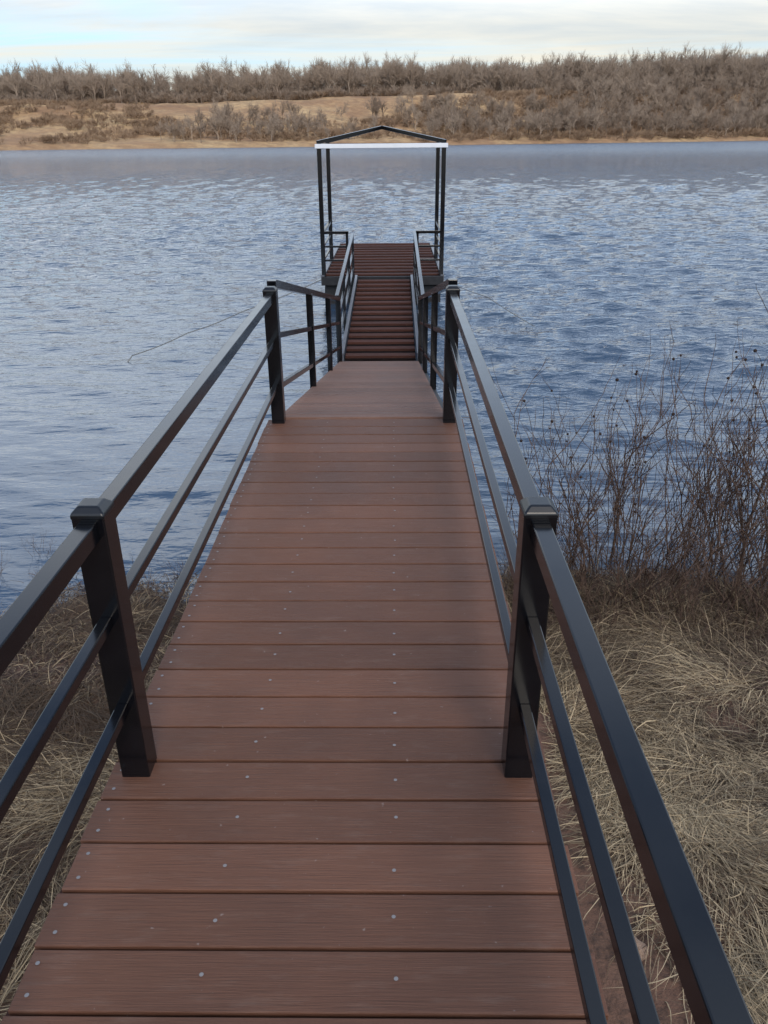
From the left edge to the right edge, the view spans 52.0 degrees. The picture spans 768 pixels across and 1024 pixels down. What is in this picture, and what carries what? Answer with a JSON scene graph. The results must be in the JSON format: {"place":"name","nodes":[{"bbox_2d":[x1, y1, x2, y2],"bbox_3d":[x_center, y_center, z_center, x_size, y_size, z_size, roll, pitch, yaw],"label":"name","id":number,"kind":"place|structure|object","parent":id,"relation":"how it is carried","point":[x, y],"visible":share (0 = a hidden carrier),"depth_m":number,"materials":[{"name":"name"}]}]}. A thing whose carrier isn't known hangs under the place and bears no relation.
{"place":"outdoors","nodes":[
{"label":"outdoors","id":0,"kind":"place"},
{"bbox_2d":[18,528,54,556],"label":"twig sprig","id":1,"kind":"object","parent":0,"point":[40,546],"visible":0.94,"depth_m":6.07,"materials":[{"name":"brown plant"}]},
{"bbox_2d":[267,278,457,419],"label":"access ramp","id":2,"kind":"structure","parent":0,"point":[341,389],"depth_m":6.77,"materials":[{"name":"brown wood"}]},
{"bbox_2d":[0,141,767,616],"bbox_3d":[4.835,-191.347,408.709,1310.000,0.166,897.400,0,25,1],"label":"water","id":3,"kind":"structure","parent":0,"point":[592,263],"depth_m":15.32,"materials":[{"name":"blue liquid"}]},
{"bbox_2d":[74,549,167,594],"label":"twig sprig","id":4,"kind":"object","parent":3,"relation":"in","point":[148,585],"visible":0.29,"depth_m":5.53,"materials":[{"name":"brown plant"}]},
{"bbox_2d":[154,554,192,582],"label":"twig sprig","id":5,"kind":"object","parent":3,"relation":"in","point":[174,571],"visible":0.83,"depth_m":5.73,"materials":[{"name":"brown plant"}]},
{"bbox_2d":[315,126,447,303],"bbox_3d":[-0.008,-6.440,16.960,2.380,3.354,5.270,0,25,1],"label":"floating dock","id":6,"kind":"object","parent":3,"relation":"on","point":[383,260],"visible":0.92,"depth_m":15.22,"materials":[{"name":"brown wood"}]},
{"bbox_2d":[127,279,321,361],"bbox_3d":[-2.454,-3.196,13.101,0.132,0.566,5.263,13,29,27],"label":"mooring rope","id":7,"kind":"object","parent":6,"relation":"attached to","point":[206,326],"visible":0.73,"depth_m":12.33,"materials":[{"name":"grey fabric"}]},
{"bbox_2d":[335,233,423,363],"bbox_3d":[-0.028,-3.615,12.734,1.200,1.243,4.750,0,25,1],"label":"gangway","id":8,"kind":"object","parent":6,"relation":"attached to","point":[377,325],"visible":0.87,"depth_m":12.29,"materials":[{"name":"brown wood"}]},
{"bbox_2d":[460,287,533,325],"bbox_3d":[1.990,-3.746,14.176,0.128,0.461,2.832,-15,29,-28],"label":"mooring rope","id":9,"kind":"object","parent":6,"relation":"attached to","point":[498,304],"visible":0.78,"depth_m":14.13,"materials":[{"name":"grey fabric"}]},
{"bbox_2d":[0,574,767,1023],"bbox_3d":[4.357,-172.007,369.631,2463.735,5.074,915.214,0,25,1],"label":"ground","id":10,"kind":"structure","parent":0,"point":[604,954],"depth_m":2.91,"materials":[{"name":"beige plant"}]},
{"bbox_2d":[0,285,753,1023],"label":"dock walkway","id":11,"kind":"structure","parent":10,"relation":"on","point":[326,797],"depth_m":2.01,"materials":[{"name":"brown wood"}]},
{"bbox_2d":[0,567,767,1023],"bbox_3d":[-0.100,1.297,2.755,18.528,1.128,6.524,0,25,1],"label":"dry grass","id":12,"kind":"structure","parent":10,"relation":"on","point":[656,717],"depth_m":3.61,"materials":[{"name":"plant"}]},
{"bbox_2d":[0,550,767,710],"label":"shoreline litter","id":13,"kind":"object","parent":10,"relation":"on","point":[101,676],"visible":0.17,"depth_m":4.75,"materials":[{"name":"plant"}]},
{"bbox_2d":[487,478,613,597],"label":"bare shrub","id":14,"kind":"object","parent":10,"relation":"on","point":[556,537],"visible":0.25,"depth_m":5.36,"materials":[{"name":"brown plant"}]},
{"bbox_2d":[491,353,628,571],"bbox_3d":[1.213,-0.259,5.318,0.914,1.875,1.160,10,28,22],"label":"bare shrub","id":15,"kind":"object","parent":10,"relation":"on","point":[553,459],"visible":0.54,"depth_m":5.42,"materials":[{"name":"brown plant"}]},
{"bbox_2d":[500,506,656,621],"bbox_3d":[1.104,0.358,4.925,1.501,0.897,0.862,-12,28,-22],"label":"bare shrub","id":16,"kind":"object","parent":10,"relation":"on","point":[610,574],"visible":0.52,"depth_m":5.17,"materials":[{"name":"brown plant"}]},
{"bbox_2d":[488,329,677,578],"bbox_3d":[1.610,-0.338,5.537,1.490,1.956,1.415,-8,27,-16],"label":"bare shrub","id":17,"kind":"object","parent":10,"relation":"on","point":[599,441],"visible":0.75,"depth_m":5.51,"materials":[{"name":"brown plant"}]},
{"bbox_2d":[525,365,686,578],"bbox_3d":[1.467,-0.214,5.652,1.038,1.533,1.183,0,25,0],"label":"bare shrub","id":18,"kind":"object","parent":10,"relation":"on","point":[608,482],"visible":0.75,"depth_m":5.67,"materials":[{"name":"brown plant"}]},
{"bbox_2d":[568,561,661,634],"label":"bare shrub","id":19,"kind":"object","parent":10,"relation":"on","point":[599,617],"visible":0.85,"depth_m":4.81,"materials":[{"name":"brown plant"}]},
{"bbox_2d":[497,535,767,657],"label":"waterside thicket","id":20,"kind":"object","parent":10,"relation":"on","point":[639,610],"visible":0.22,"depth_m":5.18,"materials":[{"name":"brown plant"}]},
{"bbox_2d":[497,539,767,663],"bbox_3d":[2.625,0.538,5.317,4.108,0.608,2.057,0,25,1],"label":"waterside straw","id":21,"kind":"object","parent":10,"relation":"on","point":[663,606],"visible":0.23,"depth_m":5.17,"materials":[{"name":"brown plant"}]},
{"bbox_2d":[556,490,708,595],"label":"bare shrub","id":22,"kind":"object","parent":10,"relation":"on","point":[569,521],"visible":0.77,"depth_m":5.24,"materials":[{"name":"brown plant"}]},
{"bbox_2d":[532,354,746,578],"bbox_3d":[1.780,-0.300,5.458,1.131,1.812,1.535,-8,26,-15],"label":"bare shrub","id":23,"kind":"object","parent":10,"relation":"on","point":[642,474],"visible":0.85,"depth_m":5.39,"materials":[{"name":"brown plant"}]},
{"bbox_2d":[634,936,648,960],"bbox_3d":[0.828,1.457,2.619,0.105,0.058,0.087,-11,27,-20],"label":"rock","id":24,"kind":"object","parent":10,"relation":"on","point":[642,950],"visible":0.29,"depth_m":2.61,"materials":[{"name":"stone"}]},
{"bbox_2d":[571,420,728,600],"bbox_3d":[1.805,0.070,5.279,1.006,1.129,1.276,22,34,39],"label":"bare shrub","id":25,"kind":"object","parent":10,"relation":"on","point":[686,545],"visible":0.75,"depth_m":5.26,"materials":[{"name":"brown plant"}]},
{"bbox_2d":[536,444,765,608],"bbox_3d":[1.808,0.215,5.083,1.243,1.019,1.418,-9,27,-17],"label":"bare shrub","id":26,"kind":"object","parent":10,"relation":"on","point":[642,565],"visible":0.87,"depth_m":5.08,"materials":[{"name":"brown plant"}]},
{"bbox_2d":[567,471,734,614],"bbox_3d":[1.747,0.219,5.095,1.044,0.923,0.823,9,27,19],"label":"bare shrub","id":27,"kind":"object","parent":10,"relation":"on","point":[637,558],"visible":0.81,"depth_m":5.01,"materials":[{"name":"brown plant"}]},
{"bbox_2d":[549,325,767,553],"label":"bare shrub","id":28,"kind":"object","parent":10,"relation":"on","point":[665,471],"visible":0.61,"depth_m":5.95,"materials":[{"name":"brown plant"}]},
{"bbox_2d":[614,463,767,618],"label":"bare shrub","id":29,"kind":"object","parent":10,"relation":"on","point":[742,561],"visible":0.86,"depth_m":4.99,"materials":[{"name":"brown plant"}]},
{"bbox_2d":[616,414,767,600],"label":"bare shrub","id":30,"kind":"object","parent":10,"relation":"on","point":[756,568],"visible":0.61,"depth_m":5.48,"materials":[{"name":"brown plant"}]},
{"bbox_2d":[631,533,767,629],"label":"bare shrub","id":31,"kind":"object","parent":10,"relation":"on","point":[755,601],"visible":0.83,"depth_m":4.89,"materials":[{"name":"brown plant"}]},
{"bbox_2d":[636,352,767,588],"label":"bare shrub","id":32,"kind":"object","parent":10,"relation":"on","point":[718,460],"visible":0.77,"depth_m":5.44,"materials":[{"name":"brown plant"}]},
{"bbox_2d":[655,518,762,632],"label":"bare shrub","id":33,"kind":"object","parent":10,"relation":"on","point":[691,597],"visible":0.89,"depth_m":4.87,"materials":[{"name":"brown plant"}]},
{"bbox_2d":[652,498,767,623],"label":"bare shrub","id":34,"kind":"object","parent":10,"relation":"on","point":[762,591],"visible":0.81,"depth_m":5.03,"materials":[{"name":"brown plant"}]},
{"bbox_2d":[655,288,767,593],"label":"bare shrub","id":35,"kind":"object","parent":10,"relation":"on","point":[758,500],"visible":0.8,"depth_m":5.61,"materials":[{"name":"brown plant"}]},
{"bbox_2d":[659,332,767,568],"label":"bare shrub","id":36,"kind":"object","parent":10,"relation":"on","point":[731,482],"visible":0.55,"depth_m":5.78,"materials":[{"name":"brown plant"}]},
{"bbox_2d":[671,323,767,547],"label":"bare shrub","id":37,"kind":"object","parent":10,"relation":"on","point":[754,428],"visible":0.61,"depth_m":5.90,"materials":[{"name":"brown plant"}]},
{"bbox_2d":[672,403,767,609],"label":"bare shrub","id":38,"kind":"object","parent":10,"relation":"on","point":[731,515],"visible":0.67,"depth_m":5.35,"materials":[{"name":"brown plant"}]},
{"bbox_2d":[674,418,767,580],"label":"bare shrub","id":39,"kind":"object","parent":10,"relation":"on","point":[755,482],"visible":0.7,"depth_m":5.33,"materials":[{"name":"brown plant"}]},
{"bbox_2d":[686,508,767,606],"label":"bare shrub","id":40,"kind":"object","parent":10,"relation":"on","point":[731,566],"visible":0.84,"depth_m":5.03,"materials":[{"name":"brown plant"}]},
{"bbox_2d":[691,358,767,571],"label":"bare shrub","id":41,"kind":"object","parent":10,"relation":"on","point":[731,400],"visible":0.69,"depth_m":5.51,"materials":[{"name":"brown plant"}]},
{"bbox_2d":[0,93,767,149],"bbox_3d":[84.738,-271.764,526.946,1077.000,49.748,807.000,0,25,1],"label":"hill","id":42,"kind":"structure","parent":0,"point":[328,106],"depth_m":328.30,"materials":[{"name":"brown plant"}]},
{"bbox_2d":[367,114,377,134],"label":"bare tree","id":43,"kind":"object","parent":42,"relation":"on","point":[374,123],"visible":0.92,"depth_m":316.84,"materials":[{"name":"plant"}]},
{"bbox_2d":[0,83,746,104],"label":"wood undergrowth","id":44,"kind":"object","parent":42,"relation":"on","point":[191,97],"visible":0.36,"depth_m":378.19,"materials":[{"name":"brown plant"}]},
{"bbox_2d":[0,40,767,103],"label":"distant wood","id":45,"kind":"object","parent":42,"relation":"on","point":[41,81],"visible":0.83,"depth_m":409.87,"materials":[{"name":"brown plant"}]},
{"bbox_2d":[0,86,767,145],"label":"hillside brush","id":46,"kind":"object","parent":42,"relation":"on","point":[513,95],"visible":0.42,"depth_m":333.38,"materials":[{"name":"brown plant"}]},
{"bbox_2d":[444,111,460,137],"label":"bare tree","id":47,"kind":"object","parent":42,"relation":"on","point":[451,119],"visible":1,"depth_m":324.44,"materials":[{"name":"brown plant"}]},
{"bbox_2d":[154,66,767,142],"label":"hillside wood","id":48,"kind":"object","parent":42,"relation":"on","point":[701,97],"visible":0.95,"depth_m":374.14,"materials":[{"name":"brown plant"}]},
{"bbox_2d":[495,116,518,138],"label":"bare tree","id":49,"kind":"object","parent":42,"relation":"on","point":[508,127],"visible":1,"depth_m":332.63,"materials":[{"name":"brown plant"}]},
{"bbox_2d":[526,110,540,131],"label":"bare tree","id":50,"kind":"object","parent":42,"relation":"on","point":[530,115],"visible":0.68,"depth_m":342.07,"materials":[{"name":"plant"}]},
{"bbox_2d":[564,117,573,137],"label":"bare tree","id":51,"kind":"object","parent":42,"relation":"on","point":[569,126],"visible":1,"depth_m":345.25,"materials":[{"name":"plant"}]},
{"bbox_2d":[593,108,607,136],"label":"bare tree","id":52,"kind":"object","parent":42,"relation":"on","point":[601,117],"visible":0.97,"depth_m":353.61,"materials":[{"name":"brown plant"}]},
{"bbox_2d":[623,104,637,128],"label":"bare tree","id":53,"kind":"object","parent":42,"relation":"on","point":[631,117],"visible":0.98,"depth_m":369.46,"materials":[{"name":"plant"}]},
{"bbox_2d":[659,112,679,136],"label":"bare tree","id":54,"kind":"object","parent":42,"relation":"on","point":[670,124],"visible":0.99,"depth_m":372.15,"materials":[{"name":"plant"}]},
{"bbox_2d":[685,103,708,132],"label":"bare tree","id":55,"kind":"object","parent":42,"relation":"on","point":[694,111],"visible":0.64,"depth_m":382.68,"materials":[{"name":"plant"}]},
{"bbox_2d":[727,106,749,136],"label":"bare tree","id":56,"kind":"object","parent":42,"relation":"on","point":[735,117],"visible":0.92,"depth_m":388.54,"materials":[{"name":"plant"}]},
{"bbox_2d":[754,98,767,128],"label":"bare tree","id":57,"kind":"object","parent":42,"relation":"on","point":[764,111],"visible":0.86,"depth_m":402.19,"materials":[{"name":"brown plant"}]},
{"bbox_2d":[0,0,767,92],"label":"sky","id":58,"kind":"structure","parent":0,"point":[172,34],"materials":[{"name":"white"}]}
]}

